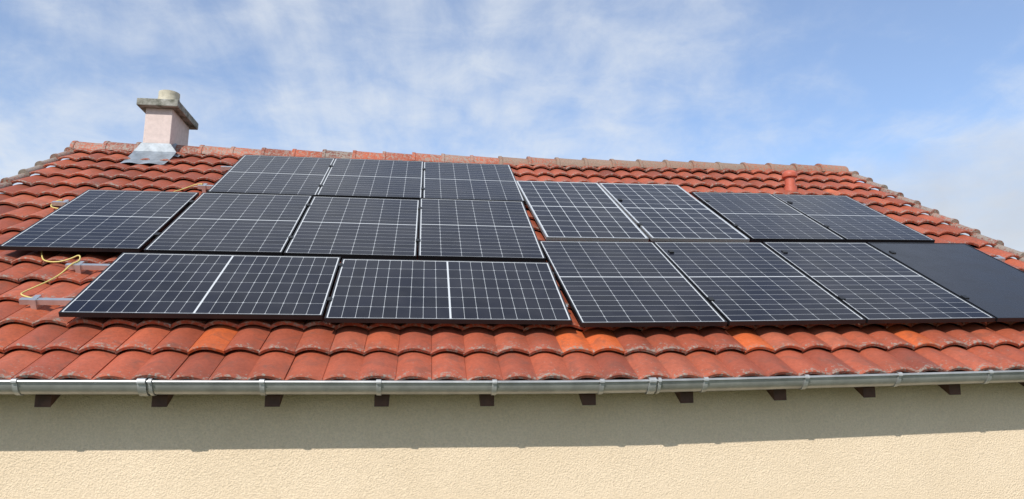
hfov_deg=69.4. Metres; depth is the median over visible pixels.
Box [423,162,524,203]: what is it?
solar panel
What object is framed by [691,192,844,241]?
solar panel
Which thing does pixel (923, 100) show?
sky
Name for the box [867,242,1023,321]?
solar panel
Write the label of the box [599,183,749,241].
solar panel
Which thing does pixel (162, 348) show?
roof tiles front
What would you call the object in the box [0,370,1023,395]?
rain gutter
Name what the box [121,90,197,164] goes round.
chimney
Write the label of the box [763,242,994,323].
solar panel
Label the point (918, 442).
walls
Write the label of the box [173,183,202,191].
earthing cable
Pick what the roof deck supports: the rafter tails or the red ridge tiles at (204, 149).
the red ridge tiles at (204, 149)
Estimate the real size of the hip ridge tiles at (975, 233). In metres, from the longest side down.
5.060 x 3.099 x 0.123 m
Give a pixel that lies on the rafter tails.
(158, 400)
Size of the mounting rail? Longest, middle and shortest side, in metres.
9.710 x 3.482 x 2.248 m
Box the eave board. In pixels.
[0,369,1022,379]
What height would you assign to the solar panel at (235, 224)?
0.037 m
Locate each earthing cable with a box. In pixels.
[20,251,80,297]
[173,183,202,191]
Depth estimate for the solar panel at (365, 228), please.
7.16 m
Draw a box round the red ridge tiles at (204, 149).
[69,141,498,163]
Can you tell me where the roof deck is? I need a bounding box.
[0,154,1023,378]
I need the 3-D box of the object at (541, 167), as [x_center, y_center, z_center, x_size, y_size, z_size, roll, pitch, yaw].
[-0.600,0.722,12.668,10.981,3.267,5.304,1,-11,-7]
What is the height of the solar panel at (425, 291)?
0.035 m
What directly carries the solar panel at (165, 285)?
attached to the mounting rail
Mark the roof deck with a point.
(38, 325)
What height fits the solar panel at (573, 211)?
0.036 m
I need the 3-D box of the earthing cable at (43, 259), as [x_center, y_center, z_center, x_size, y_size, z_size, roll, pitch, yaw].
[-3.668,0.197,5.921,0.329,0.523,1.001,5,-12,-25]
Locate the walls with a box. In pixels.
[0,382,1023,498]
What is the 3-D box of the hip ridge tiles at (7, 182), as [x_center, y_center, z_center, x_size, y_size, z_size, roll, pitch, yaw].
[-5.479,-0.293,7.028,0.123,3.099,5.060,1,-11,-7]
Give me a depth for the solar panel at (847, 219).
8.51 m
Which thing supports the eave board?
on the roof deck
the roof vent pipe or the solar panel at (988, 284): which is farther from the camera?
the roof vent pipe
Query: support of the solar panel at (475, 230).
attached to the mounting rail
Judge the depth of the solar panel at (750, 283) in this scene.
6.43 m
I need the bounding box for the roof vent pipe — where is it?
[782,170,797,194]
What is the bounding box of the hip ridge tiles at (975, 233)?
[845,171,1023,261]
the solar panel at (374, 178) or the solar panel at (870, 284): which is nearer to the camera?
the solar panel at (870, 284)
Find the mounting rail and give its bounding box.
[19,165,1005,309]
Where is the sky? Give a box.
[0,0,1023,258]
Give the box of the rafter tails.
[34,382,1023,406]
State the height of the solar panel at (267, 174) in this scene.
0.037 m
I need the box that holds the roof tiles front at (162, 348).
[0,148,1023,379]
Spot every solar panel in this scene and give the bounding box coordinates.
[0,189,198,251]
[58,252,340,319]
[144,193,312,255]
[207,155,334,196]
[284,196,419,259]
[316,158,423,199]
[324,258,571,324]
[418,198,545,261]
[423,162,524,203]
[516,181,648,241]
[539,241,726,326]
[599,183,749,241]
[653,242,865,325]
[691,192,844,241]
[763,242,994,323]
[772,194,934,242]
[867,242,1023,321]
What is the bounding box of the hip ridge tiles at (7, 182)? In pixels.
[0,147,79,188]
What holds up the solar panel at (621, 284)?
attached to the mounting rail

